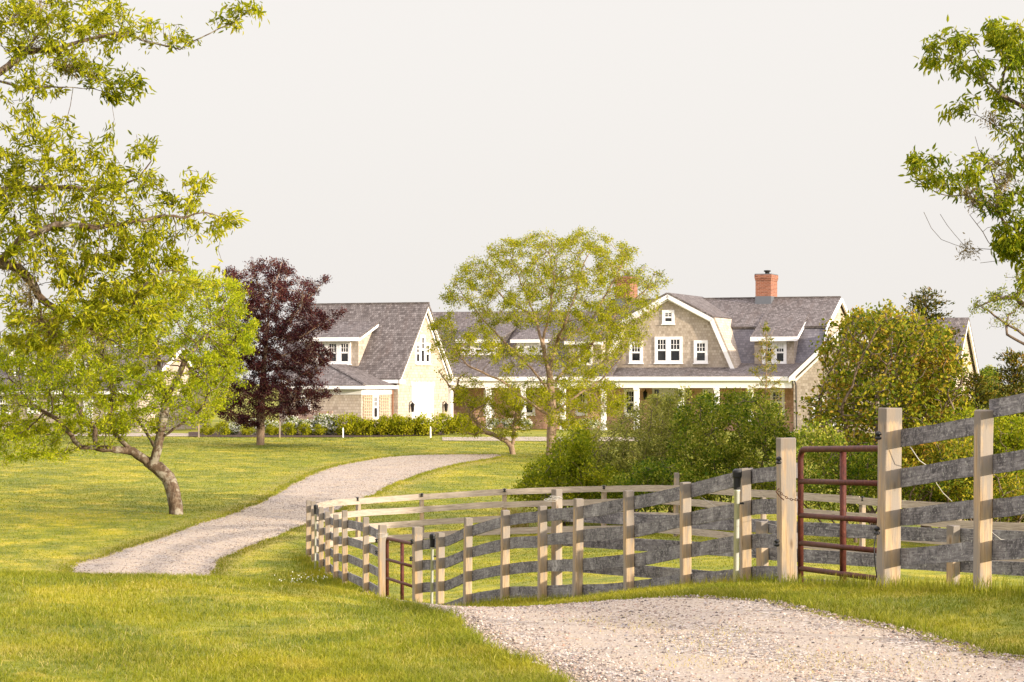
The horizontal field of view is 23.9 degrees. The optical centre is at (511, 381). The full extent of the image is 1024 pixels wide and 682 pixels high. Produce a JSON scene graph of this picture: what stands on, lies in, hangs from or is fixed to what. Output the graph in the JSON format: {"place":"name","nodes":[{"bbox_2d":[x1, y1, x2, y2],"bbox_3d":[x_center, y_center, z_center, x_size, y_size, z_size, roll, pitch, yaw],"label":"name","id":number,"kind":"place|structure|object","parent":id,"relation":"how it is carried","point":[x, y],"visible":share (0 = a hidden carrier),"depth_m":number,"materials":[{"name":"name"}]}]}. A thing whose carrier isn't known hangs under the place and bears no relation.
{"place":"outdoors","nodes":[
{"label":"outdoors","id":0,"kind":"place"},
{"bbox_2d":[74,433,187,435],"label":"gravel path","id":1,"kind":"structure","parent":0,"point":[170,434],"depth_m":123.25,"materials":[{"name":"beige gravel"}]},
{"bbox_2d":[0,435,876,587],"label":"lawn grass","id":2,"kind":"structure","parent":0,"point":[273,474],"depth_m":77.24,"materials":[{"name":"green plant"}]},
{"bbox_2d":[480,500,533,527],"bbox_3d":[-0.064,3.417,63.039,1.605,0.876,1.473,0,0,30],"label":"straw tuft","id":3,"kind":"object","parent":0,"point":[519,525],"visible":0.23,"depth_m":62.89,"materials":[{"name":"beige plant"}]},
{"bbox_2d":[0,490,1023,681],"bbox_3d":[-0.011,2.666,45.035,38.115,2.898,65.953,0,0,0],"label":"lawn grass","id":4,"kind":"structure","parent":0,"point":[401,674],"depth_m":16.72,"materials":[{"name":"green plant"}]},
{"bbox_2d":[0,384,1023,681],"bbox_3d":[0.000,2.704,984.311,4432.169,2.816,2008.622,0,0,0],"label":"ground","id":5,"kind":"structure","parent":0,"point":[164,522],"depth_m":60.13,"materials":[{"name":"green plant"}]},
{"bbox_2d":[0,414,25,433],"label":"boxwood","id":6,"kind":"object","parent":5,"relation":"on","point":[7,424],"visible":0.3,"depth_m":123.78,"materials":[{"name":"green plant"}]},
{"bbox_2d":[25,416,54,434],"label":"boxwood","id":7,"kind":"object","parent":5,"relation":"on","point":[42,432],"visible":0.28,"depth_m":123.80,"materials":[{"name":"green plant"}]},
{"bbox_2d":[49,419,80,433],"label":"boxwood","id":8,"kind":"object","parent":5,"relation":"on","point":[72,429],"visible":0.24,"depth_m":123.76,"materials":[{"name":"green plant"}]},
{"bbox_2d":[0,342,216,431],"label":"shingled cottage","id":9,"kind":"structure","parent":5,"relation":"on","point":[173,368],"depth_m":130.60,"materials":[{"name":"grey wood"}]},
{"bbox_2d":[0,394,9,414],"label":"window","id":10,"kind":"structure","parent":9,"relation":"in","point":[1,401],"depth_m":130.81,"materials":[{"name":"white paint"}]},
{"bbox_2d":[27,394,39,413],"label":"window","id":11,"kind":"structure","parent":9,"relation":"in","point":[33,398],"depth_m":130.17,"materials":[{"name":"white paint"}]},
{"bbox_2d":[83,395,92,430],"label":"door","id":12,"kind":"structure","parent":9,"relation":"in","point":[84,404],"depth_m":128.97,"materials":[{"name":"white paint"}]},
{"bbox_2d":[98,415,133,433],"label":"boxwood","id":13,"kind":"object","parent":5,"relation":"on","point":[119,425],"visible":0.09,"depth_m":123.89,"materials":[{"name":"green plant"}]},
{"bbox_2d":[0,263,261,514],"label":"leaning tree","id":14,"kind":"object","parent":5,"relation":"on","point":[163,395],"visible":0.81,"depth_m":66.51,"materials":[{"name":"green plant"}]},
{"bbox_2d":[0,0,269,367],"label":"willow oak","id":15,"kind":"object","parent":5,"relation":"on","point":[28,12],"visible":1,"depth_m":26.82,"materials":[{"name":"green plant"}]},
{"bbox_2d":[187,255,349,444],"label":"copper beech","id":16,"kind":"object","parent":5,"relation":"on","point":[265,364],"visible":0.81,"depth_m":110.28,"materials":[{"name":"purple plant"}]},
{"bbox_2d":[290,411,332,433],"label":"plank screen","id":17,"kind":"object","parent":5,"relation":"on","point":[320,412],"visible":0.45,"depth_m":123.76,"materials":[{"name":"brown wood"}]},
{"bbox_2d":[188,431,444,436],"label":"planting bed","id":18,"kind":"object","parent":5,"relation":"on","point":[215,434],"visible":0.45,"depth_m":121.52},
{"bbox_2d":[199,424,216,434],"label":"boxwood","id":19,"kind":"object","parent":18,"relation":"on","point":[205,430],"visible":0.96,"depth_m":122.16,"materials":[{"name":"green plant"}]},
{"bbox_2d":[213,420,232,434],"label":"boxwood","id":20,"kind":"object","parent":18,"relation":"on","point":[226,431],"visible":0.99,"depth_m":122.15,"materials":[{"name":"green plant"}]},
{"bbox_2d":[224,421,240,434],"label":"flowering shrub","id":21,"kind":"object","parent":18,"relation":"on","point":[235,429],"visible":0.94,"depth_m":122.67,"materials":[{"name":"white plant"}]},
{"bbox_2d":[240,425,254,434],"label":"boxwood","id":22,"kind":"object","parent":18,"relation":"on","point":[245,431],"visible":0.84,"depth_m":122.17,"materials":[{"name":"green plant"}]},
{"bbox_2d":[242,418,256,434],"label":"flowering shrub","id":23,"kind":"object","parent":18,"relation":"on","point":[255,432],"visible":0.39,"depth_m":122.64,"materials":[{"name":"green plant"}]},
{"bbox_2d":[265,423,278,434],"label":"boxwood","id":24,"kind":"object","parent":18,"relation":"on","point":[274,430],"visible":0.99,"depth_m":122.14,"materials":[{"name":"green plant"}]},
{"bbox_2d":[264,418,280,434],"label":"flowering shrub","id":25,"kind":"object","parent":18,"relation":"on","point":[268,423],"visible":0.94,"depth_m":122.67,"materials":[{"name":"white plant"}]},
{"bbox_2d":[280,421,297,434],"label":"boxwood","id":26,"kind":"object","parent":18,"relation":"on","point":[292,430],"visible":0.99,"depth_m":122.17,"materials":[{"name":"green plant"}]},
{"bbox_2d":[281,416,299,434],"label":"flowering shrub","id":27,"kind":"object","parent":18,"relation":"on","point":[293,420],"visible":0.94,"depth_m":122.75,"materials":[{"name":"grey plant"}]},
{"bbox_2d":[296,422,312,434],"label":"boxwood","id":28,"kind":"object","parent":18,"relation":"on","point":[307,430],"visible":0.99,"depth_m":122.16,"materials":[{"name":"green plant"}]},
{"bbox_2d":[297,418,317,434],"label":"flowering shrub","id":29,"kind":"object","parent":18,"relation":"on","point":[312,424],"visible":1,"depth_m":122.74,"materials":[{"name":"white plant"}]},
{"bbox_2d":[314,423,327,434],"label":"boxwood","id":30,"kind":"object","parent":18,"relation":"on","point":[321,430],"visible":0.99,"depth_m":122.16,"materials":[{"name":"green plant"}]},
{"bbox_2d":[312,412,339,434],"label":"flowering shrub","id":31,"kind":"object","parent":18,"relation":"on","point":[325,420],"visible":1,"depth_m":122.61,"materials":[{"name":"white plant"}]},
{"bbox_2d":[331,411,361,434],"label":"boxwood","id":32,"kind":"object","parent":18,"relation":"on","point":[347,426],"visible":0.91,"depth_m":122.02,"materials":[{"name":"green plant"}]},
{"bbox_2d":[345,413,370,434],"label":"boxwood","id":33,"kind":"object","parent":18,"relation":"on","point":[358,428],"visible":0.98,"depth_m":121.98,"materials":[{"name":"green plant"}]},
{"bbox_2d":[358,418,377,434],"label":"boxwood","id":34,"kind":"object","parent":18,"relation":"on","point":[370,428],"visible":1,"depth_m":121.97,"materials":[{"name":"green plant"}]},
{"bbox_2d":[366,417,385,434],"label":"boxwood","id":35,"kind":"object","parent":18,"relation":"on","point":[379,430],"visible":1,"depth_m":121.96,"materials":[{"name":"green plant"}]},
{"bbox_2d":[374,413,397,434],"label":"boxwood","id":36,"kind":"object","parent":18,"relation":"on","point":[389,423],"visible":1,"depth_m":121.97,"materials":[{"name":"green plant"}]},
{"bbox_2d":[381,414,404,434],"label":"boxwood","id":37,"kind":"object","parent":18,"relation":"on","point":[399,421],"visible":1,"depth_m":121.95,"materials":[{"name":"green plant"}]},
{"bbox_2d":[388,415,413,434],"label":"boxwood","id":38,"kind":"object","parent":18,"relation":"on","point":[403,427],"visible":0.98,"depth_m":121.85,"materials":[{"name":"green plant"}]},
{"bbox_2d":[399,415,420,434],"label":"boxwood","id":39,"kind":"object","parent":18,"relation":"on","point":[411,425],"visible":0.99,"depth_m":122.00,"materials":[{"name":"green plant"}]},
{"bbox_2d":[408,415,431,435],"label":"boxwood","id":40,"kind":"object","parent":18,"relation":"on","point":[418,420],"visible":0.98,"depth_m":121.96,"materials":[{"name":"green plant"}]},
{"bbox_2d":[416,412,444,435],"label":"boxwood","id":41,"kind":"object","parent":18,"relation":"on","point":[434,425],"visible":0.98,"depth_m":122.03,"materials":[{"name":"green plant"}]},
{"bbox_2d":[314,504,318,567],"bbox_3d":[-4.172,3.372,51.496,0.109,1.499,0.094,0,0,34],"label":"capped pole","id":42,"kind":"object","parent":5,"relation":"on","point":[315,513],"visible":1,"depth_m":51.48,"materials":[{"name":"white plastic"}]},
{"bbox_2d":[306,500,387,596],"bbox_3d":[-3.468,3.423,47.913,0.275,2.072,15.474,0,0,-10],"label":"board fence","id":43,"kind":"object","parent":5,"relation":"on","point":[344,523],"visible":0.88,"depth_m":45.44,"materials":[{"name":"brown wood"}]},
{"bbox_2d":[386,537,411,599],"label":"pipe gate","id":44,"kind":"structure","parent":5,"relation":"on","point":[401,582],"depth_m":38.69,"materials":[{"name":"red paint"}]},
{"bbox_2d":[429,533,435,603],"bbox_3d":[-1.184,2.974,36.196,0.109,1.401,0.094,0,0,34],"label":"capped pole","id":45,"kind":"object","parent":5,"relation":"on","point":[432,537],"visible":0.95,"depth_m":36.18,"materials":[{"name":"white plastic"}]},
{"bbox_2d":[437,410,461,433],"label":"boxwood","id":46,"kind":"object","parent":5,"relation":"on","point":[446,430],"visible":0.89,"depth_m":123.76,"materials":[{"name":"green plant"}]},
{"bbox_2d":[447,413,471,433],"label":"boxwood","id":47,"kind":"object","parent":5,"relation":"on","point":[460,421],"visible":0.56,"depth_m":123.75,"materials":[{"name":"green plant"}]},
{"bbox_2d":[466,422,477,433],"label":"boxwood","id":48,"kind":"object","parent":5,"relation":"on","point":[472,427],"visible":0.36,"depth_m":123.76,"materials":[{"name":"green plant"}]},
{"bbox_2d":[434,365,541,453],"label":"bent sapling","id":49,"kind":"object","parent":5,"relation":"on","point":[472,404],"visible":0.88,"depth_m":102.20,"materials":[{"name":"green plant"}]},
{"bbox_2d":[486,418,499,428],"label":"flowering shrub","id":50,"kind":"object","parent":5,"relation":"on","point":[492,424],"visible":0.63,"depth_m":131.64,"materials":[{"name":"white plant"}]},
{"bbox_2d":[501,418,512,429],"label":"flowering shrub","id":51,"kind":"object","parent":5,"relation":"on","point":[505,422],"visible":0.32,"depth_m":131.35,"materials":[{"name":"white plant"}]},
{"bbox_2d":[0,568,1021,681],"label":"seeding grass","id":52,"kind":"structure","parent":5,"relation":"on","point":[310,626],"depth_m":16.54,"materials":[{"name":"green plant"}]},
{"bbox_2d":[521,418,532,428],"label":"flowering shrub","id":53,"kind":"object","parent":5,"relation":"on","point":[528,421],"visible":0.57,"depth_m":130.97,"materials":[{"name":"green plant"}]},
{"bbox_2d":[442,437,637,440],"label":"gravel court","id":54,"kind":"object","parent":5,"relation":"on","point":[495,439],"visible":0.5,"depth_m":117.93,"materials":[{"name":"beige gravel"}]},
{"bbox_2d":[424,225,672,457],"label":"spreading tree","id":55,"kind":"object","parent":5,"relation":"on","point":[553,413],"visible":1,"depth_m":98.58,"materials":[{"name":"green plant"}]},
{"bbox_2d":[506,425,625,525],"bbox_3d":[1.427,2.522,62.477,3.375,2.782,3.167,0,0,0],"label":"shrub","id":56,"kind":"object","parent":5,"relation":"on","point":[577,465],"visible":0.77,"depth_m":61.81,"materials":[{"name":"green plant"}]},
{"bbox_2d":[586,418,599,429],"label":"flowering shrub","id":57,"kind":"object","parent":5,"relation":"on","point":[596,424],"visible":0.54,"depth_m":129.64,"materials":[{"name":"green plant"}]},
{"bbox_2d":[273,270,932,433],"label":"shingled house","id":58,"kind":"structure","parent":5,"relation":"on","point":[385,362],"depth_m":131.01,"materials":[{"name":"grey wood"}]},
{"bbox_2d":[315,341,351,364],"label":"window","id":59,"kind":"structure","parent":58,"relation":"in","point":[343,348],"depth_m":128.31,"materials":[{"name":"white paint"}]},
{"bbox_2d":[372,394,378,419],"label":"door","id":60,"kind":"structure","parent":58,"relation":"in","point":[375,403],"depth_m":125.06,"materials":[{"name":"white paint"}]},
{"bbox_2d":[410,383,434,423],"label":"barn door","id":61,"kind":"structure","parent":58,"relation":"in","point":[422,394],"depth_m":130.11,"materials":[{"name":"white paint"}]},
{"bbox_2d":[415,335,431,364],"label":"window","id":62,"kind":"structure","parent":58,"relation":"in","point":[422,357],"depth_m":130.17,"materials":[{"name":"white paint"}]},
{"bbox_2d":[461,343,496,354],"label":"window","id":63,"kind":"structure","parent":58,"relation":"in","point":[479,347],"depth_m":135.46,"materials":[{"name":"white paint"}]},
{"bbox_2d":[484,390,493,415],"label":"window","id":64,"kind":"structure","parent":58,"relation":"in","point":[484,390],"depth_m":134.99,"materials":[{"name":"white paint"}]},
{"bbox_2d":[526,396,535,415],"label":"window","id":65,"kind":"structure","parent":58,"relation":"in","point":[533,410],"depth_m":134.21,"materials":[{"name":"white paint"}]},
{"bbox_2d":[517,343,546,354],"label":"window","id":66,"kind":"structure","parent":58,"relation":"in","point":[537,345],"depth_m":134.34,"materials":[{"name":"white paint"}]},
{"bbox_2d":[575,390,587,415],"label":"window","id":67,"kind":"structure","parent":58,"relation":"in","point":[577,413],"depth_m":133.16,"materials":[{"name":"white paint"}]},
{"bbox_2d":[577,345,591,364],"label":"window","id":68,"kind":"structure","parent":58,"relation":"in","point":[579,345],"depth_m":132.19,"materials":[{"name":"white paint"}]},
{"bbox_2d":[623,389,633,416],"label":"window","id":69,"kind":"structure","parent":58,"relation":"in","point":[631,392],"depth_m":132.25,"materials":[{"name":"white paint"}]},
{"bbox_2d":[628,341,643,363],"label":"window","id":70,"kind":"structure","parent":58,"relation":"in","point":[636,357],"depth_m":132.32,"materials":[{"name":"white paint"}]},
{"bbox_2d":[661,310,674,324],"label":"window","id":71,"kind":"structure","parent":58,"relation":"in","point":[667,315],"depth_m":131.67,"materials":[{"name":"white paint"}]},
{"bbox_2d":[654,337,682,363],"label":"window","id":72,"kind":"structure","parent":58,"relation":"in","point":[668,350],"depth_m":131.67,"materials":[{"name":"white paint"}]},
{"bbox_2d":[652,388,685,410],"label":"front door","id":73,"kind":"structure","parent":58,"relation":"in","point":[655,390],"depth_m":131.55,"materials":[{"name":"white paint"}]},
{"bbox_2d":[693,340,708,363],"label":"window","id":74,"kind":"structure","parent":58,"relation":"in","point":[700,346],"depth_m":131.06,"materials":[{"name":"white paint"}]},
{"bbox_2d":[762,341,786,363],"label":"window","id":75,"kind":"structure","parent":58,"relation":"in","point":[781,351],"depth_m":130.65,"materials":[{"name":"white paint"}]},
{"bbox_2d":[770,389,785,415],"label":"window","id":76,"kind":"structure","parent":58,"relation":"in","point":[774,395],"depth_m":129.38,"materials":[{"name":"white paint"}]},
{"bbox_2d":[409,437,797,605],"bbox_3d":[0.698,2.291,30.008,0.544,3.519,14.803,0,0,-16],"label":"board fence","id":77,"kind":"object","parent":5,"relation":"on","point":[783,474],"visible":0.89,"depth_m":28.26,"materials":[{"name":"grey wood"}]},
{"bbox_2d":[544,496,562,501],"bbox_3d":[0.536,1.513,31.200,0.244,0.080,0.084,0,0,0],"label":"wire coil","id":78,"kind":"object","parent":77,"relation":"on","point":[553,498],"visible":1,"depth_m":31.18,"materials":[{"name":"silver metal"}]},
{"bbox_2d":[554,391,692,511],"bbox_3d":[3.116,2.036,65.002,3.808,3.672,3.910,0,0,-45],"label":"sage shrub","id":79,"kind":"object","parent":5,"relation":"on","point":[644,441],"visible":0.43,"depth_m":64.19,"materials":[{"name":"green plant"}]},
{"bbox_2d":[587,453,723,513],"bbox_3d":[3.669,2.853,61.489,3.710,2.050,2.441,0,0,0],"label":"shrub","id":80,"kind":"object","parent":5,"relation":"on","point":[647,471],"visible":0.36,"depth_m":61.12,"materials":[{"name":"green plant"}]},
{"bbox_2d":[316,473,1023,561],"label":"board fence","id":81,"kind":"object","parent":5,"relation":"on","point":[504,504],"visible":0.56,"depth_m":60.11,"materials":[{"name":"grey wood"}]},
{"bbox_2d":[644,385,696,512],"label":"slender shrub","id":82,"kind":"object","parent":5,"relation":"on","point":[670,405],"visible":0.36,"depth_m":66.12,"materials":[{"name":"green plant"}]},
{"bbox_2d":[660,387,801,508],"bbox_3d":[5.723,2.013,62.996,3.819,3.758,4.343,0,0,0],"label":"green shrub","id":83,"kind":"object","parent":5,"relation":"on","point":[720,417],"visible":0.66,"depth_m":62.15,"materials":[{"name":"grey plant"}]},
{"bbox_2d":[732,469,743,582],"bbox_3d":[2.256,1.513,24.146,0.109,1.279,0.094,0,0,34],"label":"capped pole","id":84,"kind":"object","parent":5,"relation":"on","point":[737,475],"visible":0.95,"depth_m":24.13,"materials":[{"name":"white plastic"}]},
{"bbox_2d":[748,322,785,413],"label":"porch sapling","id":85,"kind":"object","parent":5,"relation":"on","point":[767,358],"visible":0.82,"depth_m":104.95,"materials":[{"name":"green plant"}]},
{"bbox_2d":[551,489,1023,599],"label":"board fence","id":86,"kind":"object","parent":5,"relation":"on","point":[951,534],"visible":0.33,"depth_m":27.95,"materials":[{"name":"grey wood"}]},
{"bbox_2d":[798,445,877,582],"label":"pipe gate","id":87,"kind":"structure","parent":5,"relation":"on","point":[842,518],"depth_m":21.72,"materials":[{"name":"brown metal"}]},
{"bbox_2d":[776,488,799,500],"bbox_3d":[2.607,1.066,22.712,0.065,0.118,0.300,0,0,-43],"label":"gate chain","id":88,"kind":"object","parent":87,"relation":"attached to","point":[785,496],"visible":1,"depth_m":22.76,"materials":[{"name":"grey metal"}]},
{"bbox_2d":[764,416,950,542],"bbox_3d":[8.006,2.271,55.064,4.570,2.981,2.752,0,0,0],"label":"hedge shrub","id":89,"kind":"object","parent":5,"relation":"on","point":[827,462],"visible":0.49,"depth_m":54.57,"materials":[{"name":"green plant"}]},
{"bbox_2d":[794,297,986,524],"bbox_3d":[9.084,0.900,58.044,4.503,5.899,5.170,0,0,0],"label":"vine covered tree","id":90,"kind":"object","parent":5,"relation":"on","point":[857,385],"visible":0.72,"depth_m":56.77,"materials":[{"name":"green plant"}]},
{"bbox_2d":[871,286,968,527],"bbox_3d":[10.580,0.733,61.462,2.952,6.370,3.240,0,0,-22],"label":"juniper","id":91,"kind":"object","parent":5,"relation":"on","point":[928,306],"visible":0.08,"depth_m":61.38,"materials":[{"name":"green plant"}]},
{"bbox_2d":[890,317,979,409],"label":"shingled barn","id":92,"kind":"structure","parent":5,"relation":"on","point":[967,343],"depth_m":141.63,"materials":[{"name":"grey wood"}]},
{"bbox_2d":[874,393,1023,589],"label":"board fence","id":93,"kind":"object","parent":5,"relation":"on","point":[983,508],"visible":0.96,"depth_m":19.51,"materials":[{"name":"grey wood"}]},
{"bbox_2d":[874,532,876,577],"bbox_3d":[3.063,1.461,20.320,0.030,0.379,0.066,0,0,28],"label":"gate cable","id":94,"kind":"object","parent":93,"relation":"hanging from","point":[874,555],"visible":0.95,"depth_m":20.30,"materials":[{"name":"black plastic"}]},
{"bbox_2d":[910,446,951,501],"bbox_3d":[3.620,0.796,20.622,0.104,0.502,0.853,0,0,34],"label":"fence wire","id":95,"kind":"object","parent":93,"relation":"hanging from","point":[936,482],"visible":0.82,"depth_m":20.59,"materials":[{"name":"silver metal"}]},
{"bbox_2d":[898,15,1023,305],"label":"willow oak","id":96,"kind":"object","parent":5,"relation":"on","point":[1010,246],"visible":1,"depth_m":23.91,"materials":[{"name":"green plant"}]},
{"bbox_2d":[901,420,1023,527],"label":"hedge shrub","id":97,"kind":"object","parent":5,"relation":"on","point":[942,449],"visible":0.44,"depth_m":52.55,"materials":[{"name":"green plant"}]},
{"bbox_2d":[922,370,1021,522],"bbox_3d":[11.292,1.809,59.016,2.426,4.212,2.172,0,0,43],"label":"juniper","id":98,"kind":"object","parent":5,"relation":"on","point":[983,391],"visible":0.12,"depth_m":58.88,"materials":[{"name":"green plant"}]},
{"bbox_2d":[926,402,1023,522],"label":"hedge shrub","id":99,"kind":"object","parent":5,"relation":"on","point":[1005,440],"visible":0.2,"depth_m":54.52,"materials":[{"name":"green plant"}]},
{"bbox_2d":[978,364,1001,409],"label":"distant tree","id":100,"kind":"object","parent":5,"relation":"on","point":[987,369],"visible":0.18,"depth_m":209.10,"materials":[{"name":"green plant"}]},
{"bbox_2d":[968,259,1023,344],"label":"airy tree","id":101,"kind":"object","parent":5,"relation":"on","point":[994,297],"visible":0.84,"depth_m":59.98,"materials":[{"name":"green plant"}]},
{"bbox_2d":[982,346,1023,521],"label":"juniper","id":102,"kind":"object","parent":5,"relation":"on","point":[1011,360],"visible":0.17,"depth_m":59.89,"materials":[{"name":"green plant"}]},
{"bbox_2d":[1001,372,1023,522],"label":"juniper","id":103,"kind":"object","parent":5,"relation":"on","point":[1017,517],"visible":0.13,"depth_m":57.25,"materials":[{"name":"green plant"}]},
{"bbox_2d":[0,0,1023,383],"label":"sky","id":104,"kind":"structure","parent":0,"point":[372,146],"materials":[{"name":"white"}]},
{"bbox_2d":[74,454,1023,681],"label":"driveway","id":105,"kind":"structure","parent":0,"point":[720,675],"depth_m":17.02,"materials":[{"name":"beige gravel"}]},
{"bbox_2d":[68,454,496,574],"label":"gravel stones","id":106,"kind":"object","parent":105,"relation":"on","point":[266,520],"visible":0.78,"depth_m":65.75,"materials":[{"name":"beige gravel"}]},
{"bbox_2d":[562,611,1008,678],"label":"driveway weeds","id":107,"kind":"object","parent":105,"relation":"on","point":[838,661],"visible":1,"depth_m":14.94,"materials":[{"name":"green plant"}]},
{"bbox_2d":[244,550,1023,606],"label":"tall grass","id":108,"kind":"structure","parent":0,"point":[305,561],"depth_m":22.77,"materials":[{"name":"green plant"}]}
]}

